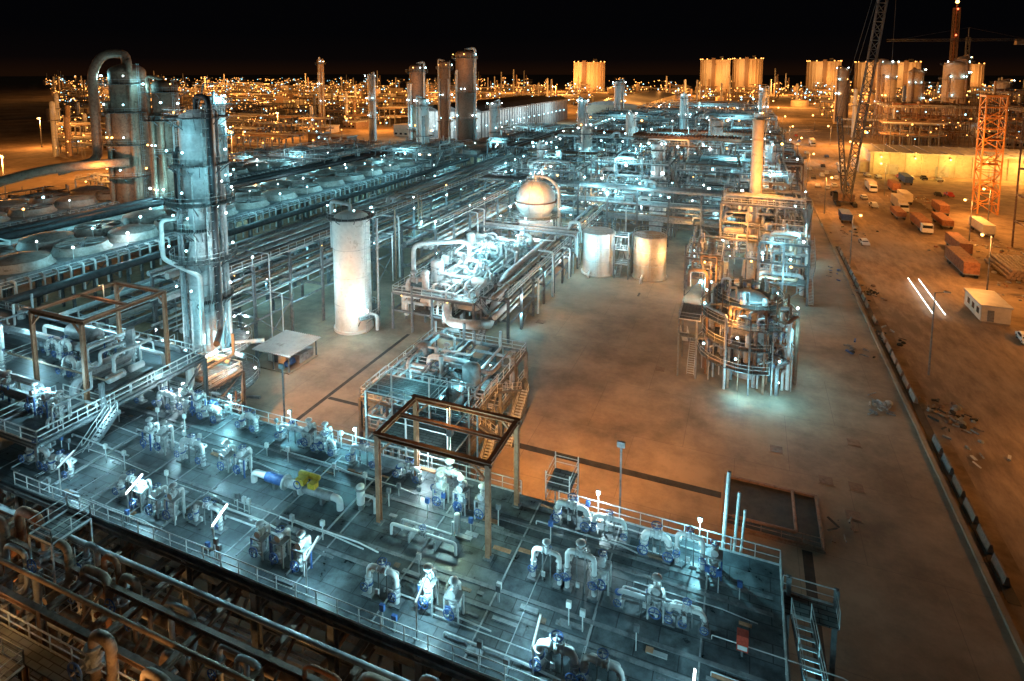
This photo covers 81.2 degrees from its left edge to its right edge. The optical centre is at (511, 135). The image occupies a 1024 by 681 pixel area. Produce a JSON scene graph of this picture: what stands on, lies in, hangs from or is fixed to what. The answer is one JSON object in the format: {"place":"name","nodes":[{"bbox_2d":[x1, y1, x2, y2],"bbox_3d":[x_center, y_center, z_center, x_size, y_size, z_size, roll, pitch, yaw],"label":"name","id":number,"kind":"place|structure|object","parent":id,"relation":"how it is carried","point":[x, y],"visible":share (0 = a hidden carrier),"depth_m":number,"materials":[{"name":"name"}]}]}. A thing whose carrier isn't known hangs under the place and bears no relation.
{"place":"outdoors","nodes":[
{"label":"outdoors","id":0,"kind":"place"},
{"bbox_2d":[0,158,423,320],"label":"air cooler bank","id":1,"kind":"structure","parent":0,"point":[36,256],"depth_m":118.85,"materials":[{"name":"metal"}]},
{"bbox_2d":[414,95,433,179],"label":"process column","id":2,"kind":"structure","parent":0,"point":[422,107],"depth_m":227.79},
{"bbox_2d":[434,133,520,174],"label":"air cooler bank","id":3,"kind":"structure","parent":0,"point":[475,149],"depth_m":250.35,"materials":[{"name":"metal"}]},
{"bbox_2d":[0,74,1023,644],"bbox_3d":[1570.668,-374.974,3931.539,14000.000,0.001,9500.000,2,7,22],"label":"ground","id":4,"kind":"structure","parent":0,"point":[24,102],"depth_m":256.35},
{"bbox_2d":[98,58,157,255],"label":"regeneration column","id":5,"kind":"structure","parent":4,"relation":"on","point":[124,108],"depth_m":147.55,"materials":[{"name":"metal"}]},
{"bbox_2d":[0,49,130,186],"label":"vapour return duct","id":6,"kind":"object","parent":5,"relation":"attached to","point":[94,161],"visible":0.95,"depth_m":146.02,"materials":[{"name":"metal"}]},
{"bbox_2d":[0,157,299,279],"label":"air cooler bank","id":7,"kind":"structure","parent":4,"relation":"on","point":[13,212],"depth_m":145.05,"materials":[{"name":"metal"}]},
{"bbox_2d":[141,75,186,254],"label":"regeneration column","id":8,"kind":"structure","parent":4,"relation":"on","point":[165,92],"depth_m":147.84,"materials":[{"name":"grey metal"}]},
{"bbox_2d":[0,152,407,310],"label":"pipe rack","id":9,"kind":"object","parent":4,"relation":"on","point":[15,240],"visible":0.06,"depth_m":136.96,"materials":[{"name":"metal"}]},
{"bbox_2d":[0,149,469,307],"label":"insulated black header","id":10,"kind":"object","parent":9,"relation":"on","point":[31,228],"visible":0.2,"depth_m":132.96},
{"bbox_2d":[200,91,236,245],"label":"process column","id":11,"kind":"structure","parent":4,"relation":"on","point":[223,144],"depth_m":151.32,"materials":[{"name":"metal"}]},
{"bbox_2d":[267,137,383,198],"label":"process module","id":12,"kind":"object","parent":4,"relation":"on","point":[336,150],"visible":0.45,"depth_m":221.47,"materials":[{"name":"metal"}]},
{"bbox_2d":[405,61,427,141],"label":"process column","id":13,"kind":"structure","parent":4,"relation":"on","point":[416,84],"depth_m":296.25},
{"bbox_2d":[375,136,463,195],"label":"process module","id":14,"kind":"object","parent":4,"relation":"on","point":[432,148],"visible":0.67,"depth_m":223.57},
{"bbox_2d":[436,59,453,141],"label":"process column","id":15,"kind":"structure","parent":4,"relation":"on","point":[444,119],"depth_m":335.22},
{"bbox_2d":[451,47,477,141],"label":"process column","id":16,"kind":"structure","parent":4,"relation":"on","point":[465,92],"depth_m":325.63,"materials":[{"name":"metal"}]},
{"bbox_2d":[429,95,567,139],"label":"compressor warehouse","id":17,"kind":"structure","parent":4,"relation":"on","point":[534,109],"depth_m":467.65,"materials":[{"name":"metal"}]},
{"bbox_2d":[3,166,1023,680],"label":"concrete yard","id":18,"kind":"structure","parent":4,"relation":"on","point":[901,570],"depth_m":76.99,"materials":[{"name":"concrete"}]},
{"bbox_2d":[27,496,99,661],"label":"access scaffold tower","id":19,"kind":"structure","parent":18,"relation":"on","point":[65,524],"depth_m":40.98,"materials":[{"name":"metal"}]},
{"bbox_2d":[0,293,208,574],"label":"raised equipment platform","id":20,"kind":"structure","parent":18,"relation":"on","point":[19,424],"depth_m":58.25,"materials":[{"name":"metal"}]},
{"bbox_2d":[24,382,71,423],"bbox_3d":[-40.481,23.140,52.102,4.400,2.783,1.656,2,7,22],"label":"block valve skid","id":21,"kind":"object","parent":20,"relation":"on","point":[45,394],"visible":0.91,"depth_m":51.96,"materials":[{"name":"blue paint"}]},
{"bbox_2d":[27,280,172,409],"bbox_3d":[-39.755,19.162,58.002,7.600,9.535,8.600,2,7,22],"label":"lifting portal frame","id":22,"kind":"object","parent":20,"relation":"on","point":[80,323],"visible":0.9,"depth_m":56.41,"materials":[{"name":"metal"}]},
{"bbox_2d":[68,331,152,393],"bbox_3d":[-39.431,22.230,59.013,5.100,3.100,5.500,2,7,22],"label":"pump skid","id":23,"kind":"object","parent":20,"relation":"on","point":[137,369],"visible":0.69,"depth_m":58.54,"materials":[{"name":"metal"}]},
{"bbox_2d":[116,325,246,413],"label":"column base module","id":24,"kind":"object","parent":18,"relation":"on","point":[219,374],"depth_m":73.92,"materials":[{"name":"metal"}]},
{"bbox_2d":[159,83,263,405],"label":"distillation column","id":25,"kind":"structure","parent":18,"relation":"on","point":[210,290],"depth_m":77.68,"materials":[{"name":"metal"}]},
{"bbox_2d":[0,489,452,680],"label":"pipe rack","id":26,"kind":"object","parent":18,"relation":"on","point":[24,656],"visible":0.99,"depth_m":36.70,"materials":[{"name":"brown metal"}]},
{"bbox_2d":[0,500,459,680],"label":"under deck pipes","id":27,"kind":"object","parent":18,"relation":"on","point":[231,590],"visible":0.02,"depth_m":42.17,"materials":[{"name":"metal"}]},
{"bbox_2d":[61,168,499,339],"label":"pipe rack","id":28,"kind":"object","parent":18,"relation":"on","point":[130,314],"visible":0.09,"depth_m":99.72,"materials":[{"name":"metal"}]},
{"bbox_2d":[252,330,320,374],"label":"site shelter","id":29,"kind":"object","parent":18,"relation":"on","point":[292,351],"visible":0.94,"depth_m":94.25,"materials":[{"name":"metal"}]},
{"bbox_2d":[146,154,526,359],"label":"pipe rack","id":30,"kind":"object","parent":18,"relation":"on","point":[253,256],"visible":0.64,"depth_m":114.83,"materials":[{"name":"metal"}]},
{"bbox_2d":[326,200,380,334],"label":"white absorber vessel","id":31,"kind":"object","parent":18,"relation":"on","point":[357,310],"visible":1,"depth_m":104.68,"materials":[{"name":"paint"}]},
{"bbox_2d":[364,369,469,477],"bbox_3d":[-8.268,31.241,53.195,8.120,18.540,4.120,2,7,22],"label":"scaffold frame","id":32,"kind":"object","parent":18,"relation":"on","point":[432,435],"visible":0.56,"depth_m":52.67,"materials":[{"name":"metal"}]},
{"bbox_2d":[0,384,847,680],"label":"elevated pipe rack deck","id":33,"kind":"structure","parent":18,"relation":"on","point":[492,632],"depth_m":39.49,"materials":[{"name":"metal"}]},
{"bbox_2d":[18,437,78,480],"bbox_3d":[-37.340,25.861,48.265,5.887,2.289,1.562,2,7,22],"label":"valve manifold","id":34,"kind":"object","parent":33,"relation":"on","point":[28,456],"visible":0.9,"depth_m":48.05,"materials":[{"name":"blue paint"}]},
{"bbox_2d":[129,476,185,525],"bbox_3d":[-25.757,26.101,43.390,4.400,2.851,1.656,2,7,22],"label":"block valve skid","id":35,"kind":"object","parent":33,"relation":"on","point":[156,495],"visible":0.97,"depth_m":43.18,"materials":[{"name":"blue paint"}]},
{"bbox_2d":[140,417,174,454],"bbox_3d":[-30.163,25.335,50.807,2.700,2.793,1.656,2,7,22],"label":"block valve skid","id":36,"kind":"object","parent":33,"relation":"on","point":[150,428],"visible":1,"depth_m":50.64,"materials":[{"name":"blue paint"}]},
{"bbox_2d":[188,497,228,535],"bbox_3d":[-21.456,26.586,42.290,3.040,2.120,1.279,2,7,22],"label":"valve manifold","id":37,"kind":"object","parent":33,"relation":"on","point":[220,530],"visible":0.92,"depth_m":42.11,"materials":[{"name":"blue paint"}]},
{"bbox_2d":[217,440,252,478],"bbox_3d":[-22.247,25.805,48.016,2.700,2.452,1.656,2,7,22],"label":"block valve skid","id":38,"kind":"object","parent":33,"relation":"on","point":[227,453],"visible":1,"depth_m":47.84,"materials":[{"name":"blue paint"}]},
{"bbox_2d":[249,519,312,576],"bbox_3d":[-15.108,26.626,39.078,4.400,2.725,1.656,2,7,22],"label":"block valve skid","id":39,"kind":"object","parent":33,"relation":"on","point":[282,538],"visible":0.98,"depth_m":38.89,"materials":[{"name":"blue paint"}]},
{"bbox_2d":[251,469,343,511],"bbox_3d":[-16.408,26.445,45.431,8.700,1.732,1.455,2,7,22],"label":"actuated ball valve","id":40,"kind":"object","parent":33,"relation":"on","point":[301,484],"visible":1,"depth_m":45.04,"materials":[{"name":"blue paint"}]},
{"bbox_2d":[360,557,404,609],"bbox_3d":[-7.844,26.977,36.421,2.680,2.594,1.392,2,7,22],"label":"valve manifold","id":41,"kind":"object","parent":33,"relation":"on","point":[370,592],"visible":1,"depth_m":36.21,"materials":[{"name":"white paint"}]},
{"bbox_2d":[390,512,459,555],"bbox_3d":[-5.831,26.864,41.199,5.209,1.800,1.900,2,7,22],"label":"pipe bench","id":42,"kind":"object","parent":33,"relation":"on","point":[414,530],"visible":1,"depth_m":40.83,"materials":[{"name":"white paint"}]},
{"bbox_2d":[418,563,463,622],"bbox_3d":[-4.210,26.993,35.516,2.700,2.755,1.656,2,7,22],"label":"block valve skid","id":43,"kind":"object","parent":33,"relation":"on","point":[454,595],"visible":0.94,"depth_m":35.33,"materials":[{"name":"white paint"}]},
{"bbox_2d":[372,394,521,561],"bbox_3d":[-4.564,23.476,43.089,9.100,8.135,5.800,2,7,22],"label":"lifting portal frame","id":44,"kind":"object","parent":33,"relation":"on","point":[416,445],"visible":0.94,"depth_m":42.44,"materials":[{"name":"metal"}]},
{"bbox_2d":[432,471,484,518],"bbox_3d":[-3.697,26.126,43.660,4.400,2.742,1.656,2,7,22],"label":"block valve skid","id":45,"kind":"object","parent":33,"relation":"on","point":[441,485],"visible":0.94,"depth_m":43.51,"materials":[{"name":"blue paint"}]},
{"bbox_2d":[527,538,600,602],"bbox_3d":[3.231,26.440,37.237,4.620,3.488,1.392,2,7,22],"label":"valve manifold","id":46,"kind":"object","parent":33,"relation":"on","point":[566,585],"visible":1,"depth_m":36.97,"materials":[{"name":"white paint"}]},
{"bbox_2d":[529,630,625,680],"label":"valve manifold","id":47,"kind":"object","parent":33,"relation":"on","point":[579,670],"visible":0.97,"depth_m":31.43,"materials":[{"name":"white paint"}]},
{"bbox_2d":[550,493,630,545],"bbox_3d":[5.513,26.542,41.804,5.527,2.311,1.562,2,7,22],"label":"valve manifold","id":48,"kind":"object","parent":33,"relation":"on","point":[587,522],"visible":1,"depth_m":41.69,"materials":[{"name":"white paint"}]},
{"bbox_2d":[611,585,689,630],"bbox_3d":[8.232,27.644,35.507,4.480,1.460,1.279,2,7,22],"label":"valve manifold","id":49,"kind":"object","parent":33,"relation":"on","point":[618,601],"visible":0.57,"depth_m":35.60,"materials":[{"name":"blue paint"}]},
{"bbox_2d":[646,573,665,622],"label":"block valve skid","id":50,"kind":"object","parent":33,"relation":"on","point":[656,592],"visible":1,"depth_m":34.92,"materials":[{"name":"blue paint"}]},
{"bbox_2d":[637,521,707,574],"bbox_3d":[10.551,26.621,39.148,4.447,2.720,1.562,2,7,22],"label":"valve manifold","id":51,"kind":"object","parent":33,"relation":"on","point":[669,552],"visible":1,"depth_m":39.02,"materials":[{"name":"white paint"}]},
{"bbox_2d":[662,597,710,639],"bbox_3d":[10.146,27.609,34.630,2.680,1.718,1.279,2,7,22],"label":"valve manifold","id":52,"kind":"object","parent":33,"relation":"on","point":[704,630],"visible":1,"depth_m":34.42,"materials":[{"name":"white paint"}]},
{"bbox_2d":[721,470,746,552],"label":"vent pipes","id":53,"kind":"object","parent":33,"relation":"on","point":[726,503],"visible":0.64,"depth_m":40.12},
{"bbox_2d":[358,320,526,481],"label":"valve access structure","id":54,"kind":"object","parent":18,"relation":"on","point":[450,363],"visible":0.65,"depth_m":73.26,"materials":[{"name":"metal"}]},
{"bbox_2d":[364,365,528,466],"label":"stair access platform","id":55,"kind":"structure","parent":18,"relation":"on","point":[405,385],"depth_m":67.01,"materials":[{"name":"metal"}]},
{"bbox_2d":[391,228,542,340],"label":"compressor manifold","id":56,"kind":"object","parent":18,"relation":"on","point":[462,278],"visible":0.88,"depth_m":109.88,"materials":[{"name":"metal"}]},
{"bbox_2d":[442,235,553,329],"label":"suction header loop","id":57,"kind":"object","parent":56,"relation":"attached to","point":[450,320],"visible":0.74,"depth_m":102.19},
{"bbox_2d":[400,165,568,284],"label":"pipe rack","id":58,"kind":"object","parent":18,"relation":"on","point":[502,200],"visible":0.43,"depth_m":138.19,"materials":[{"name":"metal"}]},
{"bbox_2d":[487,126,543,184],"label":"process module","id":59,"kind":"object","parent":18,"relation":"on","point":[501,139],"visible":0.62,"depth_m":244.23,"materials":[{"name":"metal"}]},
{"bbox_2d":[465,214,581,276],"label":"cross pipe rack","id":60,"kind":"object","parent":18,"relation":"on","point":[551,230],"visible":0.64,"depth_m":138.56,"materials":[{"name":"metal"}]},
{"bbox_2d":[509,174,560,242],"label":"domed reactor vessel","id":61,"kind":"object","parent":18,"relation":"on","point":[535,199],"visible":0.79,"depth_m":149.77,"materials":[{"name":"metal"}]},
{"bbox_2d":[480,202,611,344],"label":"transfer pipe rack","id":62,"kind":"object","parent":18,"relation":"on","point":[540,269],"visible":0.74,"depth_m":116.40,"materials":[{"name":"metal"}]},
{"bbox_2d":[510,148,596,224],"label":"process module","id":63,"kind":"object","parent":18,"relation":"on","point":[562,169],"visible":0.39,"depth_m":182.33,"materials":[{"name":"metal"}]},
{"bbox_2d":[505,119,612,174],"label":"pipe rack","id":64,"kind":"object","parent":18,"relation":"on","point":[550,136],"visible":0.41,"depth_m":251.94,"materials":[{"name":"metal"}]},
{"bbox_2d":[545,451,578,502],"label":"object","id":65,"kind":"object","parent":18,"relation":"on","point":[562,480],"visible":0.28,"depth_m":47.03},
{"bbox_2d":[581,222,615,278],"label":"storage tank","id":66,"kind":"object","parent":18,"relation":"on","point":[597,254],"visible":0.96,"depth_m":134.64,"materials":[{"name":"metal"}]},
{"bbox_2d":[445,169,812,253],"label":"cross pipe rack","id":67,"kind":"object","parent":18,"relation":"on","point":[647,186],"visible":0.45,"depth_m":161.41,"materials":[{"name":"metal"}]},
{"bbox_2d":[590,139,678,235],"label":"process module","id":68,"kind":"object","parent":18,"relation":"on","point":[626,171],"visible":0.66,"depth_m":174.10,"materials":[{"name":"metal"}]},
{"bbox_2d":[632,226,666,283],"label":"storage tank","id":69,"kind":"object","parent":18,"relation":"on","point":[649,258],"visible":1,"depth_m":131.48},
{"bbox_2d":[292,246,1021,680],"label":"trench drain","id":70,"kind":"object","parent":18,"relation":"on","point":[810,570],"visible":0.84,"depth_m":68.22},
{"bbox_2d":[527,146,802,209],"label":"cross pipe rack","id":71,"kind":"object","parent":18,"relation":"on","point":[796,183],"visible":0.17,"depth_m":195.98,"materials":[{"name":"metal"}]},
{"bbox_2d":[558,129,794,180],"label":"cross pipe rack","id":72,"kind":"object","parent":18,"relation":"on","point":[570,135],"visible":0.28,"depth_m":231.92,"materials":[{"name":"metal"}]},
{"bbox_2d":[631,126,724,202],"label":"process module","id":73,"kind":"object","parent":18,"relation":"on","point":[677,143],"visible":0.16,"depth_m":198.43,"materials":[{"name":"grey metal"}]},
{"bbox_2d":[580,128,770,141],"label":"louvred cooler roof","id":74,"kind":"structure","parent":73,"relation":"on","point":[640,134],"depth_m":200.58,"materials":[{"name":"grey metal"}]},
{"bbox_2d":[683,226,728,297],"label":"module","id":75,"kind":"object","parent":18,"relation":"on","point":[705,266],"visible":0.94,"depth_m":122.89,"materials":[{"name":"metal"}]},
{"bbox_2d":[674,149,793,237],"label":"process module","id":76,"kind":"object","parent":18,"relation":"on","point":[730,167],"visible":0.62,"depth_m":166.46,"materials":[{"name":"metal"}]},
{"bbox_2d":[690,108,778,129],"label":"process module","id":77,"kind":"object","parent":18,"relation":"on","point":[740,116],"visible":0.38,"depth_m":346.65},
{"bbox_2d":[676,267,799,395],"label":"multi platform reactor","id":78,"kind":"object","parent":18,"relation":"on","point":[741,324],"visible":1,"depth_m":88.08,"materials":[{"name":"grey metal"}]},
{"bbox_2d":[739,118,769,280],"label":"exhaust stack","id":79,"kind":"object","parent":18,"relation":"on","point":[756,162],"visible":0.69,"depth_m":131.13,"materials":[{"name":"metal"}]},
{"bbox_2d":[718,176,812,281],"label":"stack base structure","id":80,"kind":"object","parent":18,"relation":"on","point":[777,206],"visible":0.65,"depth_m":132.69,"materials":[{"name":"metal"}]},
{"bbox_2d":[726,140,806,202],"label":"process module","id":81,"kind":"object","parent":18,"relation":"on","point":[740,150],"visible":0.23,"depth_m":195.27,"materials":[{"name":"grey metal"}]},
{"bbox_2d":[721,474,825,553],"bbox_3d":[27.181,38.827,62.720,9.525,1.425,8.300,2,7,22],"label":"drainage pit","id":82,"kind":"object","parent":18,"relation":"on","point":[788,516],"visible":0.97,"depth_m":62.47,"materials":[{"name":"brown concrete"}]},
{"bbox_2d":[756,219,815,306],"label":"heater structure","id":83,"kind":"object","parent":18,"relation":"on","point":[793,242],"visible":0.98,"depth_m":120.79,"materials":[{"name":"metal"}]},
{"bbox_2d":[783,574,840,680],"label":"stair tower","id":84,"kind":"structure","parent":18,"relation":"on","point":[812,612],"depth_m":35.44,"materials":[{"name":"metal"}]},
{"bbox_2d":[838,245,1010,586],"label":"barrier row","id":85,"kind":"object","parent":18,"relation":"on","point":[988,547],"visible":1,"depth_m":68.40,"materials":[{"name":"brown concrete"}]},
{"bbox_2d":[42,68,1023,158],"bbox_3d":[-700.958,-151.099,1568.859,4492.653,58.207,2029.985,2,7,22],"label":"distant process plant","id":86,"kind":"object","parent":4,"relation":"on","point":[243,123],"visible":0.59,"depth_m":636.55,"materials":[{"name":"metal"}]},
{"bbox_2d":[573,59,604,90],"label":"lng storage tank","id":87,"kind":"object","parent":4,"relation":"on","point":[591,74],"visible":0.91,"depth_m":1400.15,"materials":[{"name":"white metal"}]},
{"bbox_2d":[587,91,675,119],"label":"long roof shed","id":88,"kind":"structure","parent":4,"relation":"on","point":[637,100],"depth_m":562.05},
{"bbox_2d":[589,107,679,131],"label":"process module","id":89,"kind":"object","parent":4,"relation":"on","point":[649,120],"visible":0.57,"depth_m":356.26,"materials":[{"name":"metal"}]},
{"bbox_2d":[650,98,758,118],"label":"process module","id":90,"kind":"object","parent":4,"relation":"on","point":[692,103],"visible":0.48,"depth_m":512.84,"materials":[{"name":"metal"}]},
{"bbox_2d":[700,56,730,90],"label":"lng storage tank","id":91,"kind":"object","parent":4,"relation":"on","point":[716,71],"visible":0.93,"depth_m":1405.37,"materials":[{"name":"white metal"}]},
{"bbox_2d":[732,56,763,90],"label":"lng storage tank","id":92,"kind":"object","parent":4,"relation":"on","point":[746,71],"visible":0.86,"depth_m":1408.62,"materials":[{"name":"white metal"}]},
{"bbox_2d":[806,58,841,90],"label":"lng storage tank","id":93,"kind":"object","parent":4,"relation":"on","point":[823,71],"visible":0.9,"depth_m":1404.93,"materials":[{"name":"metal"}]},
{"bbox_2d":[832,65,850,123],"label":"regenerator column","id":94,"kind":"structure","parent":4,"relation":"on","point":[842,77],"depth_m":525.10,"materials":[{"name":"metal"}]},
{"bbox_2d":[872,59,901,134],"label":"regenerator column","id":95,"kind":"structure","parent":4,"relation":"on","point":[886,74],"depth_m":434.94,"materials":[{"name":"metal"}]},
{"bbox_2d":[803,185,1023,663],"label":"kerb","id":96,"kind":"structure","parent":4,"relation":"on","point":[1010,626],"depth_m":65.02,"materials":[{"name":"concrete"}]},
{"bbox_2d":[871,97,977,147],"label":"construction steel frame","id":97,"kind":"object","parent":4,"relation":"on","point":[922,105],"visible":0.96,"depth_m":374.37,"materials":[{"name":"brown metal"}]},
{"bbox_2d":[938,58,971,134],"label":"regenerator column","id":98,"kind":"structure","parent":4,"relation":"on","point":[955,79],"depth_m":434.09,"materials":[{"name":"metal"}]},
{"bbox_2d":[945,245,979,278],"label":"parked trailer","id":99,"kind":"object","parent":4,"relation":"on","point":[962,261],"visible":1,"depth_m":136.53,"materials":[{"name":"metal"}]},
{"bbox_2d":[971,81,1009,214],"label":"lattice hoist tower","id":100,"kind":"structure","parent":4,"relation":"on","point":[983,139],"depth_m":193.24,"materials":[{"name":"orange metal"}]},
{"bbox_2d":[973,86,1023,137],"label":"construction steel frame","id":101,"kind":"object","parent":4,"relation":"on","point":[1019,93],"visible":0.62,"depth_m":394.48,"materials":[{"name":"brown metal"}]},
{"bbox_2d":[984,253,1023,280],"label":"pipe stack","id":102,"kind":"object","parent":4,"relation":"on","point":[1009,267],"visible":1,"depth_m":137.28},
{"bbox_2d":[0,0,1023,75],"label":"sky","id":103,"kind":"structure","parent":0,"point":[38,37],"materials":[{"name":"black"}]},
{"bbox_2d":[644,139,668,231],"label":"process column","id":104,"kind":"structure","parent":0,"point":[657,149],"depth_m":169.19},
{"bbox_2d":[769,99,1023,576],"bbox_3d":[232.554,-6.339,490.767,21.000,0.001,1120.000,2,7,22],"label":"dirt road","id":105,"kind":"structure","parent":0,"point":[977,369],"depth_m":103.15,"materials":[{"name":"soil"}]},
{"bbox_2d":[832,0,895,207],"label":"crawler crane","id":106,"kind":"object","parent":105,"relation":"on","point":[844,195],"visible":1,"depth_m":200.68,"materials":[{"name":"metal"}]},
{"bbox_2d":[919,396,984,434],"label":"scrap material heap","id":107,"kind":"object","parent":105,"relation":"on","point":[959,422],"visible":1,"depth_m":79.73,"materials":[{"name":"metal"}]},
{"bbox_2d":[964,288,1013,326],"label":"site office cabin","id":108,"kind":"object","parent":105,"relation":"on","point":[989,307],"visible":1,"depth_m":110.02,"materials":[{"name":"white metal"}]},
{"bbox_2d":[904,67,926,125],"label":"regenerator column","id":109,"kind":"structure","parent":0,"point":[915,86],"depth_m":457.61,"materials":[{"name":"metal"}]},
{"bbox_2d":[851,143,1023,181],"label":"workshop building","id":110,"kind":"structure","parent":0,"point":[932,161],"depth_m":264.76,"materials":[{"name":"metal"}]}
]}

